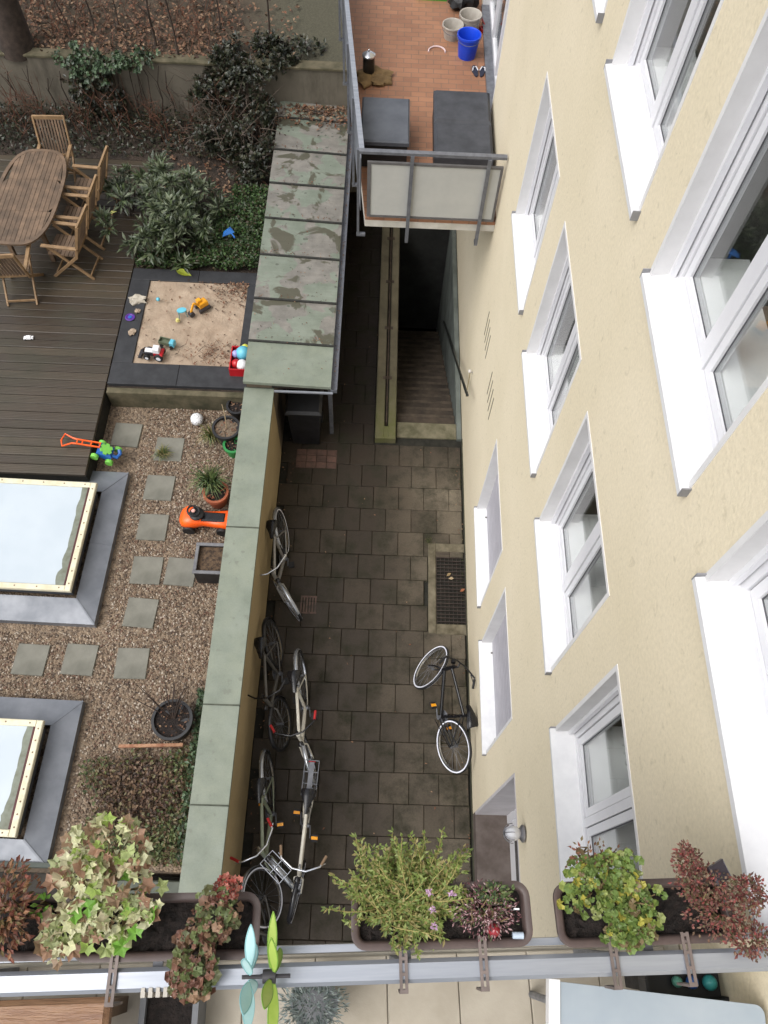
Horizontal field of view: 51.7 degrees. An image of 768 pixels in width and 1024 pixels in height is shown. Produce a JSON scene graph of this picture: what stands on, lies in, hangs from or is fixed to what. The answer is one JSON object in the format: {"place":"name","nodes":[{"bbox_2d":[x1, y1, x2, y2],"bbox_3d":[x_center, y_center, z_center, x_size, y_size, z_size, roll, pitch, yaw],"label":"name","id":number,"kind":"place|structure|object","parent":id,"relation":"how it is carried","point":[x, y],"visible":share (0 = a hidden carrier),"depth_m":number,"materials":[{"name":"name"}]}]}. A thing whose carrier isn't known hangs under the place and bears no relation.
{"place":"outdoors","nodes":[
{"label":"outdoors","id":0,"kind":"place"},
{"bbox_2d":[0,872,179,962],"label":"yard","id":1,"kind":"structure","parent":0,"point":[32,886],"depth_m":9.60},
{"bbox_2d":[0,404,239,876],"bbox_3d":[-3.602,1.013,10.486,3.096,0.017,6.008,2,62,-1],"label":"gravel","id":2,"kind":"structure","parent":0,"point":[165,617],"depth_m":10.15,"materials":[{"name":"brown gravel"}]},
{"bbox_2d":[10,643,50,675],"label":"stepping slab","id":3,"kind":"structure","parent":2,"relation":"on","point":[30,659],"depth_m":9.98,"materials":[{"name":"grey concrete"}]},
{"bbox_2d":[0,697,85,862],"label":"skylight","id":4,"kind":"object","parent":2,"relation":"on","point":[23,721],"visible":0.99,"depth_m":9.13,"materials":[{"name":"metal"}]},
{"bbox_2d":[0,390,110,481],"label":"deck base","id":5,"kind":"object","parent":2,"relation":"on","point":[101,427],"visible":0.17,"depth_m":11.11,"materials":[{"name":"black wood"}]},
{"bbox_2d":[0,155,155,476],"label":"deck","id":6,"kind":"structure","parent":5,"relation":"on","point":[54,373],"depth_m":11.93,"materials":[{"name":"brown wood"}]},
{"bbox_2d":[0,244,43,305],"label":"teak chair","id":7,"kind":"object","parent":6,"relation":"on","point":[12,265],"visible":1,"depth_m":11.87,"materials":[{"name":"brown wood"}]},
{"bbox_2d":[0,149,71,261],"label":"garden table","id":8,"kind":"object","parent":6,"relation":"on","point":[32,189],"visible":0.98,"depth_m":12.35,"materials":[{"name":"brown wood"}]},
{"bbox_2d":[31,115,81,199],"bbox_3d":[-5.412,-5.812,13.037,0.556,1.095,0.718,0,62,-2],"label":"teak chair","id":9,"kind":"object","parent":6,"relation":"on","point":[69,153],"visible":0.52,"depth_m":12.92,"materials":[{"name":"brown wood"}]},
{"bbox_2d":[40,204,102,279],"bbox_3d":[-4.821,-4.158,12.182,0.719,1.095,0.556,7,62,2],"label":"teak chair","id":10,"kind":"object","parent":6,"relation":"on","point":[62,246],"visible":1,"depth_m":12.19,"materials":[{"name":"brown wood"}]},
{"bbox_2d":[54,174,111,250],"bbox_3d":[-4.779,-4.719,12.480,0.718,1.095,0.556,5,62,1],"label":"teak chair","id":11,"kind":"object","parent":6,"relation":"on","point":[71,214],"visible":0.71,"depth_m":12.49,"materials":[{"name":"brown wood"}]},
{"bbox_2d":[60,433,122,465],"bbox_3d":[-4.095,-0.908,11.095,0.810,0.254,0.290,24,59,-25],"label":"toy mower","id":12,"kind":"object","parent":6,"relation":"on","point":[105,450],"visible":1,"depth_m":11.07,"materials":[{"name":"plastic"}]},
{"bbox_2d":[64,145,119,217],"bbox_3d":[-4.722,-5.304,12.793,0.719,1.095,0.556,5,62,1],"label":"teak chair","id":13,"kind":"object","parent":6,"relation":"on","point":[81,185],"visible":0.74,"depth_m":12.79,"materials":[{"name":"brown wood"}]},
{"bbox_2d":[0,471,129,627],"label":"skylight","id":14,"kind":"object","parent":2,"relation":"on","point":[45,525],"visible":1,"depth_m":10.39,"materials":[{"name":"metal"}]},
{"bbox_2d":[60,643,98,675],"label":"stepping slab","id":15,"kind":"structure","parent":2,"relation":"on","point":[80,659],"depth_m":10.01,"materials":[{"name":"grey concrete"}]},
{"bbox_2d":[110,423,142,447],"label":"stepping slab","id":16,"kind":"structure","parent":2,"relation":"on","point":[126,434],"depth_m":11.60,"materials":[{"name":"grey concrete"}]},
{"bbox_2d":[113,648,149,678],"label":"stepping slab","id":17,"kind":"structure","parent":2,"relation":"on","point":[131,663],"depth_m":10.01,"materials":[{"name":"grey concrete"}]},
{"bbox_2d":[83,748,184,835],"bbox_3d":[-2.891,3.249,9.231,1.120,0.186,1.048,-21,65,-13],"label":"shrub","id":18,"kind":"object","parent":2,"relation":"on","point":[144,792],"visible":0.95,"depth_m":9.22,"materials":[{"name":"brown plant"}]},
{"bbox_2d":[77,740,195,867],"bbox_3d":[-2.865,3.351,9.172,1.499,0.201,1.412,2,62,-1],"label":"ivy patch","id":19,"kind":"object","parent":2,"relation":"on","point":[170,837],"visible":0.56,"depth_m":9.08,"materials":[{"name":"green plant"}]},
{"bbox_2d":[122,597,159,628],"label":"stepping slab","id":20,"kind":"structure","parent":2,"relation":"on","point":[140,612],"depth_m":10.32,"materials":[{"name":"grey concrete"}]},
{"bbox_2d":[129,556,163,584],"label":"stepping slab","id":21,"kind":"structure","parent":2,"relation":"on","point":[146,570],"depth_m":10.61,"materials":[{"name":"grey concrete"}]},
{"bbox_2d":[136,514,168,540],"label":"stepping slab","id":22,"kind":"structure","parent":2,"relation":"on","point":[152,527],"depth_m":10.91,"materials":[{"name":"grey concrete"}]},
{"bbox_2d":[143,475,175,500],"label":"stepping slab","id":23,"kind":"structure","parent":2,"relation":"on","point":[159,487],"depth_m":11.20,"materials":[{"name":"grey concrete"}]},
{"bbox_2d":[153,437,184,461],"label":"stepping slab","id":24,"kind":"structure","parent":2,"relation":"on","point":[176,445],"depth_m":11.53,"materials":[{"name":"grey concrete"}]},
{"bbox_2d":[151,699,192,740],"bbox_3d":[-2.527,2.532,9.540,0.490,0.315,0.490,2,62,-1],"label":"plant pot","id":25,"kind":"object","parent":2,"relation":"on","point":[178,727],"visible":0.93,"depth_m":9.44,"materials":[{"name":"black plastic"}]},
{"bbox_2d":[129,683,192,719],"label":"bare shrub","id":26,"kind":"object","parent":25,"relation":"in","point":[173,714],"visible":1,"depth_m":9.29,"materials":[{"name":"brown plant"}]},
{"bbox_2d":[106,387,243,410],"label":"wall","id":27,"kind":"structure","parent":2,"relation":"on","point":[167,399],"depth_m":11.64,"materials":[{"name":"grey concrete"}]},
{"bbox_2d":[163,557,194,586],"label":"stepping slab","id":28,"kind":"structure","parent":2,"relation":"on","point":[178,572],"depth_m":10.60,"materials":[{"name":"grey concrete"}]},
{"bbox_2d":[175,687,204,861],"bbox_3d":[-2.225,3.046,9.328,0.276,0.208,1.985,2,62,-1],"label":"ivy edge","id":29,"kind":"object","parent":2,"relation":"on","point":[186,796],"visible":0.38,"depth_m":9.30,"materials":[{"name":"green plant"}]},
{"bbox_2d":[179,505,227,535],"bbox_3d":[-2.421,0.077,10.787,0.730,0.419,0.340,4,62,0],"label":"ride on toy","id":30,"kind":"object","parent":2,"relation":"on","point":[192,518],"visible":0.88,"depth_m":10.73,"materials":[{"name":"orange plastic"}]},
{"bbox_2d":[192,542,223,583],"bbox_3d":[-2.252,0.683,10.510,0.470,0.352,0.444,2,62,-1],"label":"planter trough","id":31,"kind":"object","parent":2,"relation":"on","point":[207,563],"visible":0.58,"depth_m":10.42,"materials":[{"name":"black plastic"}]},
{"bbox_2d":[202,481,228,508],"bbox_3d":[-2.324,-0.217,11.022,0.360,0.287,0.360,2,62,-1],"label":"plant pot","id":32,"kind":"object","parent":2,"relation":"on","point":[220,501],"visible":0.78,"depth_m":10.92,"materials":[{"name":"ceramic"}]},
{"bbox_2d":[184,460,231,498],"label":"shrub","id":33,"kind":"object","parent":32,"relation":"in","point":[209,481],"visible":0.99,"depth_m":10.74,"materials":[{"name":"green plant"}]},
{"bbox_2d":[212,415,239,445],"bbox_3d":[-2.274,-1.151,11.507,0.410,0.308,0.410,2,62,-1],"label":"plant pot","id":34,"kind":"object","parent":2,"relation":"on","point":[222,432],"visible":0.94,"depth_m":11.41,"materials":[{"name":"black plastic"}]},
{"bbox_2d":[0,112,276,392],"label":"planting bed","id":35,"kind":"object","parent":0,"point":[213,172],"visible":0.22,"depth_m":13.98,"materials":[{"name":"soil"}]},
{"bbox_2d":[60,68,96,115],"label":"ivy","id":36,"kind":"object","parent":35,"relation":"on","point":[76,98],"visible":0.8,"depth_m":13.87,"materials":[{"name":"green plant"}]},
{"bbox_2d":[0,96,221,157],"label":"dark ground cover","id":37,"kind":"object","parent":35,"relation":"on","point":[90,117],"visible":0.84,"depth_m":14.08,"materials":[{"name":"brown plant"}]},
{"bbox_2d":[101,162,161,215],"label":"rhododendron","id":38,"kind":"object","parent":35,"relation":"on","point":[119,180],"visible":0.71,"depth_m":12.96,"materials":[{"name":"green plant"}]},
{"bbox_2d":[91,150,230,273],"bbox_3d":[-3.391,-4.804,12.589,1.904,1.314,2.020,24,64,10],"label":"rhododendron","id":39,"kind":"object","parent":35,"relation":"on","point":[178,210],"visible":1,"depth_m":12.41,"materials":[{"name":"green plant"}]},
{"bbox_2d":[107,268,256,390],"bbox_3d":[-3.007,-2.842,12.153,2.030,0.073,2.280,2,62,-1],"label":"sandbox","id":40,"kind":"object","parent":35,"relation":"on","point":[129,367],"visible":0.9,"depth_m":12.12,"materials":[{"name":"beige sand"}]},
{"bbox_2d":[138,345,165,361],"bbox_3d":[-3.454,-2.381,11.720,0.395,0.215,0.194,8,62,2],"label":"toy tractor","id":41,"kind":"object","parent":40,"relation":"on","point":[157,352],"visible":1,"depth_m":11.70,"materials":[{"name":"white plastic"}]},
{"bbox_2d":[137,279,248,366],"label":"sand","id":42,"kind":"object","parent":40,"relation":"in","point":[231,292],"visible":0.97,"depth_m":12.29,"materials":[{"name":"beige sand"}]},
{"bbox_2d":[134,182,268,269],"bbox_3d":[-2.943,-4.732,12.987,2.046,0.327,1.902,2,62,-1],"label":"ground cover","id":43,"kind":"object","parent":35,"relation":"on","point":[250,245],"visible":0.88,"depth_m":12.81,"materials":[{"name":"green plant"}]},
{"bbox_2d":[147,68,285,170],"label":"bare twigs","id":44,"kind":"object","parent":35,"relation":"on","point":[207,109],"visible":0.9,"depth_m":13.34,"materials":[{"name":"brown plant"}]},
{"bbox_2d":[185,28,326,187],"bbox_3d":[-2.453,-7.152,13.728,2.085,1.481,2.971,19,63,8],"label":"ivy bush","id":45,"kind":"object","parent":35,"relation":"on","point":[272,46],"visible":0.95,"depth_m":13.54,"materials":[{"name":"green plant"}]},
{"bbox_2d":[18,0,345,61],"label":"ground","id":46,"kind":"structure","parent":0,"point":[319,19],"depth_m":14.14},
{"bbox_2d":[0,0,34,61],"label":"tree","id":47,"kind":"object","parent":46,"relation":"on","point":[16,41],"visible":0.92,"depth_m":13.21,"materials":[{"name":"brown plant"}]},
{"bbox_2d":[19,0,346,196],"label":"leaf litter","id":48,"kind":"object","parent":46,"relation":"on","point":[309,108],"visible":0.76,"depth_m":13.90,"materials":[{"name":"brown plant"}]},
{"bbox_2d":[0,0,267,145],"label":"undergrowth","id":49,"kind":"object","parent":48,"relation":"on","point":[79,108],"visible":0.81,"depth_m":13.72,"materials":[{"name":"brown plant"}]},
{"bbox_2d":[296,449,336,468],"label":"brick pavement","id":50,"kind":"structure","parent":0,"point":[320,462],"depth_m":12.86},
{"bbox_2d":[239,192,472,954],"bbox_3d":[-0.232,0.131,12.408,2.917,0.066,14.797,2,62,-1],"label":"pavement","id":51,"kind":"structure","parent":0,"point":[382,612],"depth_m":11.39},
{"bbox_2d":[0,48,356,191],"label":"retaining wall","id":52,"kind":"structure","parent":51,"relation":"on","point":[310,81],"depth_m":13.85,"materials":[{"name":"concrete"}]},
{"bbox_2d":[51,40,125,111],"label":"ivy","id":53,"kind":"object","parent":52,"relation":"attached to","point":[93,64],"visible":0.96,"depth_m":13.38,"materials":[{"name":"green plant"}]},
{"bbox_2d":[94,61,127,116],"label":"ivy","id":54,"kind":"object","parent":52,"relation":"attached to","point":[100,88],"visible":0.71,"depth_m":13.92,"materials":[{"name":"green plant"}]},
{"bbox_2d":[108,43,160,117],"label":"ivy","id":55,"kind":"object","parent":52,"relation":"attached to","point":[127,63],"visible":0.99,"depth_m":13.43,"materials":[{"name":"green plant"}]},
{"bbox_2d":[178,387,281,892],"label":"garden wall","id":56,"kind":"structure","parent":51,"relation":"on","point":[216,821],"depth_m":9.80,"materials":[{"name":"green concrete"}]},
{"bbox_2d":[239,864,282,954],"bbox_3d":[-1.494,5.120,9.239,0.616,1.043,1.851,-27,59,27],"label":"bicycle","id":57,"kind":"object","parent":51,"relation":"on","point":[246,876],"visible":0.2,"depth_m":9.60,"materials":[{"name":"grey paint"}]},
{"bbox_2d":[230,748,298,892],"bbox_3d":[-1.462,3.789,9.794,0.654,1.077,1.755,-9,62,2],"label":"bicycle","id":58,"kind":"object","parent":51,"relation":"on","point":[260,792],"visible":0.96,"depth_m":9.62,"materials":[{"name":"green paint"}]},
{"bbox_2d":[248,617,290,751],"bbox_3d":[-1.477,2.233,10.644,0.636,1.043,1.851,-15,62,8],"label":"bicycle","id":59,"kind":"object","parent":51,"relation":"on","point":[261,647],"visible":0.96,"depth_m":10.57,"materials":[{"name":"grey paint"}]},
{"bbox_2d":[260,507,301,620],"bbox_3d":[-1.567,0.685,11.461,0.601,1.065,1.804,-10,62,6],"label":"bicycle","id":60,"kind":"object","parent":51,"relation":"on","point":[273,532],"visible":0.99,"depth_m":11.34,"materials":[{"name":"silver metal"}]},
{"bbox_2d":[270,648,318,786],"bbox_3d":[-1.103,2.653,10.432,0.616,1.043,1.851,-10,63,3],"label":"bicycle","id":61,"kind":"object","parent":51,"relation":"on","point":[294,676],"visible":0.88,"depth_m":10.29,"materials":[{"name":"beige paint"}]},
{"bbox_2d":[243,101,351,451],"bbox_3d":[-1.286,-4.239,13.569,1.330,1.925,6.609,2,62,-1],"label":"bin shelter","id":62,"kind":"object","parent":51,"relation":"on","point":[305,356],"visible":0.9,"depth_m":12.38,"materials":[{"name":"green metal"}]},
{"bbox_2d":[278,759,326,923],"bbox_3d":[-0.964,3.987,9.721,0.577,1.040,1.923,6,62,-2],"label":"bicycle","id":63,"kind":"object","parent":51,"relation":"on","point":[308,793],"visible":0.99,"depth_m":9.56,"materials":[{"name":"beige paint"}]},
{"bbox_2d":[284,389,322,443],"bbox_3d":[-1.246,-1.562,12.657,0.560,1.030,0.696,2,62,-1],"label":"wheelie bin","id":64,"kind":"object","parent":51,"relation":"on","point":[304,413],"visible":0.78,"depth_m":12.23,"materials":[{"name":"black plastic"}]},
{"bbox_2d":[375,227,399,442],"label":"curb wall","id":65,"kind":"structure","parent":51,"relation":"on","point":[385,421],"depth_m":13.95,"materials":[{"name":"concrete"}]},
{"bbox_2d":[396,228,468,440],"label":"cellar stairs","id":66,"kind":"structure","parent":51,"relation":"on","point":[428,399],"depth_m":15.80,"materials":[{"name":"concrete"}]},
{"bbox_2d":[413,646,477,773],"bbox_3d":[0.842,2.565,10.581,0.633,1.074,1.750,2,58,-35],"label":"bicycle","id":67,"kind":"object","parent":51,"relation":"on","point":[470,715],"visible":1,"depth_m":10.59,"materials":[{"name":"black paint"}]},
{"bbox_2d":[428,543,466,635],"bbox_3d":[0.941,1.206,12.017,0.566,0.312,1.470,2,62,-1],"label":"light well","id":68,"kind":"object","parent":51,"relation":"in","point":[445,628],"visible":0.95,"depth_m":11.86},
{"bbox_2d":[456,0,767,1023],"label":"apartment building","id":69,"kind":"structure","parent":51,"relation":"on","point":[612,290],"depth_m":4.97,"materials":[{"name":"paint"}]},
{"bbox_2d":[0,931,767,1023],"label":"balcony","id":70,"kind":"structure","parent":69,"relation":"attached to","point":[443,984],"depth_m":2.67,"materials":[{"name":"beige metal"}]},
{"bbox_2d":[0,892,71,961],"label":"flower box","id":71,"kind":"object","parent":70,"relation":"attached to","point":[25,952],"visible":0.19,"depth_m":2.64,"materials":[{"name":"brown plastic"}]},
{"bbox_2d":[0,855,45,963],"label":"dry plant","id":72,"kind":"object","parent":71,"relation":"in","point":[7,906],"visible":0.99,"depth_m":2.56,"materials":[{"name":"red plant"}]},
{"bbox_2d":[0,996,128,1023],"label":"table","id":73,"kind":"object","parent":70,"relation":"on","point":[82,1010],"visible":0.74,"depth_m":3.05,"materials":[{"name":"brown wood"}]},
{"bbox_2d":[75,892,260,1006],"bbox_3d":[-0.723,1.473,2.680,0.612,0.184,0.326,0,62,-2],"label":"flower box","id":74,"kind":"object","parent":70,"relation":"attached to","point":[154,943],"visible":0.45,"depth_m":2.65,"materials":[{"name":"brown plastic"}]},
{"bbox_2d":[33,811,168,970],"bbox_3d":[-0.921,1.239,2.603,0.419,0.247,0.479,2,62,-1],"label":"variegated ivy","id":75,"kind":"object","parent":74,"relation":"in","point":[93,920],"visible":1,"depth_m":2.57,"materials":[{"name":"green plant"}]},
{"bbox_2d":[164,880,243,1004],"bbox_3d":[-0.582,1.383,2.557,0.199,0.217,0.373,18,63,8],"label":"geranium","id":76,"kind":"object","parent":74,"relation":"in","point":[201,970],"visible":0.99,"depth_m":2.52,"materials":[{"name":"brown plant"}]},
{"bbox_2d":[213,872,242,903],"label":"red leaves","id":77,"kind":"object","parent":76,"relation":"attached to","point":[231,881],"visible":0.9,"depth_m":2.59,"materials":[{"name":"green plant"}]},
{"bbox_2d":[138,992,206,1023],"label":"square pot","id":78,"kind":"object","parent":70,"relation":"on","point":[163,1010],"visible":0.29,"depth_m":3.27,"materials":[{"name":"plastic"}]},
{"bbox_2d":[239,911,289,1023],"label":"pinwheel","id":79,"kind":"object","parent":70,"relation":"attached to","point":[269,995],"visible":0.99,"depth_m":2.44,"materials":[{"name":"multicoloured plastic"}]},
{"bbox_2d":[278,986,349,1023],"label":"silver bush","id":80,"kind":"object","parent":70,"relation":"on","point":[314,1005],"visible":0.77,"depth_m":3.14,"materials":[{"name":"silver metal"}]},
{"bbox_2d":[351,881,532,993],"bbox_3d":[0.194,1.457,2.723,0.612,0.184,0.326,0,62,-2],"label":"flower box","id":81,"kind":"object","parent":70,"relation":"attached to","point":[365,937],"visible":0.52,"depth_m":2.67,"materials":[{"name":"brown plastic"}]},
{"bbox_2d":[320,827,473,960],"bbox_3d":[0.052,1.279,2.686,0.524,0.220,0.420,2,62,-1],"label":"feathery plant","id":82,"kind":"object","parent":81,"relation":"in","point":[409,902],"visible":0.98,"depth_m":2.68,"materials":[{"name":"green plant"}]},
{"bbox_2d":[448,878,521,941],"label":"heather","id":83,"kind":"object","parent":81,"relation":"in","point":[494,911],"visible":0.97,"depth_m":2.64,"materials":[{"name":"red plant"}]},
{"bbox_2d":[473,879,514,907],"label":"cress plant","id":84,"kind":"object","parent":81,"relation":"on","point":[503,894],"visible":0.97,"depth_m":2.66,"materials":[{"name":"green plant"}]},
{"bbox_2d":[553,877,734,989],"bbox_3d":[0.890,1.458,2.748,0.612,0.184,0.326,-1,62,-3],"label":"flower box","id":85,"kind":"object","parent":70,"relation":"attached to","point":[574,929],"visible":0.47,"depth_m":2.71,"materials":[{"name":"brown plastic"}]},
{"bbox_2d":[557,847,667,954],"bbox_3d":[0.772,1.294,2.674,0.356,0.181,0.303,22,63,9],"label":"geranium","id":86,"kind":"object","parent":85,"relation":"on","point":[610,891],"visible":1,"depth_m":2.64,"materials":[{"name":"green plant"}]},
{"bbox_2d":[701,858,731,885],"bbox_3d":[1.118,1.235,2.732,0.064,0.148,0.064,-21,79,-19],"label":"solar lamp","id":87,"kind":"object","parent":85,"relation":"in","point":[720,866],"visible":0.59,"depth_m":2.67,"materials":[{"name":"grey plastic"}]},
{"bbox_2d":[667,839,767,962],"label":"sedum","id":88,"kind":"object","parent":85,"relation":"in","point":[694,871],"visible":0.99,"depth_m":2.64,"materials":[{"name":"red plant"}]},
{"bbox_2d":[528,979,765,1023],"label":"folding table","id":89,"kind":"object","parent":70,"relation":"on","point":[569,1003],"visible":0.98,"depth_m":2.82,"materials":[{"name":"white plastic"}]},
{"bbox_2d":[624,973,729,1000],"bbox_3d":[1.210,1.979,3.342,0.352,0.425,0.132,-1,62,-2],"label":"storage tray","id":90,"kind":"object","parent":70,"relation":"on","point":[662,984],"visible":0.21,"depth_m":3.21,"materials":[{"name":"grey plastic"}]},
{"bbox_2d":[338,0,507,245],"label":"balcony","id":91,"kind":"structure","parent":69,"relation":"attached to","point":[418,188],"depth_m":10.78,"materials":[{"name":"tile"}]},
{"bbox_2d":[356,65,393,88],"bbox_3d":[-0.131,-6.356,11.542,0.570,0.143,0.511,-16,64,-10],"label":"sack","id":92,"kind":"object","parent":91,"relation":"on","point":[380,77],"visible":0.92,"depth_m":11.46,"materials":[{"name":"brown fabric"}]},
{"bbox_2d":[361,97,409,165],"bbox_3d":[0.013,-5.108,10.660,0.640,0.410,0.900,2,62,-1],"label":"garden cushion box","id":93,"kind":"object","parent":91,"relation":"on","point":[385,123],"visible":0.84,"depth_m":10.47,"materials":[{"name":"plastic"}]},
{"bbox_2d":[442,18,463,41],"bbox_3d":[1.036,-7.275,11.990,0.340,0.200,0.366,2,62,-1],"label":"bucket","id":94,"kind":"object","parent":91,"relation":"on","point":[451,27],"visible":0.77,"depth_m":11.98,"materials":[{"name":"grey plastic"}]},
{"bbox_2d":[432,90,493,165],"bbox_3d":[1.044,-5.088,10.694,0.770,0.400,1.360,2,62,-1],"label":"lounge seat","id":95,"kind":"object","parent":91,"relation":"on","point":[461,121],"visible":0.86,"depth_m":10.49,"materials":[{"name":"grey fabric"}]},
{"bbox_2d":[457,27,481,60],"bbox_3d":[1.244,-6.903,11.726,0.370,0.330,0.396,2,62,-1],"label":"bucket","id":96,"kind":"object","parent":91,"relation":"on","point":[468,38],"visible":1,"depth_m":11.68,"materials":[{"name":"blue plastic"}]},
{"bbox_2d":[459,7,481,28],"bbox_3d":[1.310,-7.461,12.076,0.360,0.240,0.386,2,62,-1],"label":"bucket","id":97,"kind":"object","parent":91,"relation":"on","point":[470,17],"visible":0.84,"depth_m":12.05,"materials":[{"name":"grey plastic"}]},
{"bbox_2d":[481,0,509,110],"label":"balcony door","id":98,"kind":"structure","parent":69,"relation":"in","point":[494,12],"depth_m":11.67,"materials":[{"name":"white plastic"}]},
{"bbox_2d":[473,773,523,946],"bbox_3d":[1.436,3.954,8.665,0.494,3.130,1.575,2,62,-1],"label":"door","id":99,"kind":"structure","parent":69,"relation":"in","point":[495,858],"depth_m":9.85,"materials":[{"name":"white plastic"}]},
{"bbox_2d":[503,823,525,843],"bbox_3d":[1.156,2.868,7.067,0.186,0.217,0.176,2,62,-1],"label":"wall lamp","id":100,"kind":"object","parent":69,"relation":"attached to","point":[513,833],"visible":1,"depth_m":7.01,"materials":[{"name":"metal"}]},
{"bbox_2d":[511,71,559,314],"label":"window","id":101,"kind":"structure","parent":69,"relation":"in","point":[541,177],"depth_m":8.25,"materials":[{"name":"white plastic"}]},
{"bbox_2d":[521,222,581,477],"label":"window","id":102,"kind":"structure","parent":69,"relation":"in","point":[551,360],"depth_m":7.34,"materials":[{"name":"white plastic"}]},
{"bbox_2d":[534,411,609,674],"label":"window","id":103,"kind":"structure","parent":69,"relation":"in","point":[573,586],"depth_m":6.48,"materials":[{"name":"white plastic"}]},
{"bbox_2d":[549,664,642,881],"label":"window","id":104,"kind":"structure","parent":69,"relation":"in","point":[593,791],"depth_m":5.74,"materials":[{"name":"white plastic"}]},
{"bbox_2d":[604,0,723,220],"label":"window","id":105,"kind":"structure","parent":69,"relation":"in","point":[661,45],"depth_m":4.88,"materials":[{"name":"white plastic"}]},
{"bbox_2d":[639,7,767,496],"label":"window","id":106,"kind":"structure","parent":69,"relation":"in","point":[705,288],"depth_m":3.89,"materials":[{"name":"white plastic"}]},
{"bbox_2d":[691,510,767,930],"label":"window","id":107,"kind":"structure","parent":69,"relation":"in","point":[731,598],"depth_m":3.24,"materials":[{"name":"white plastic"}]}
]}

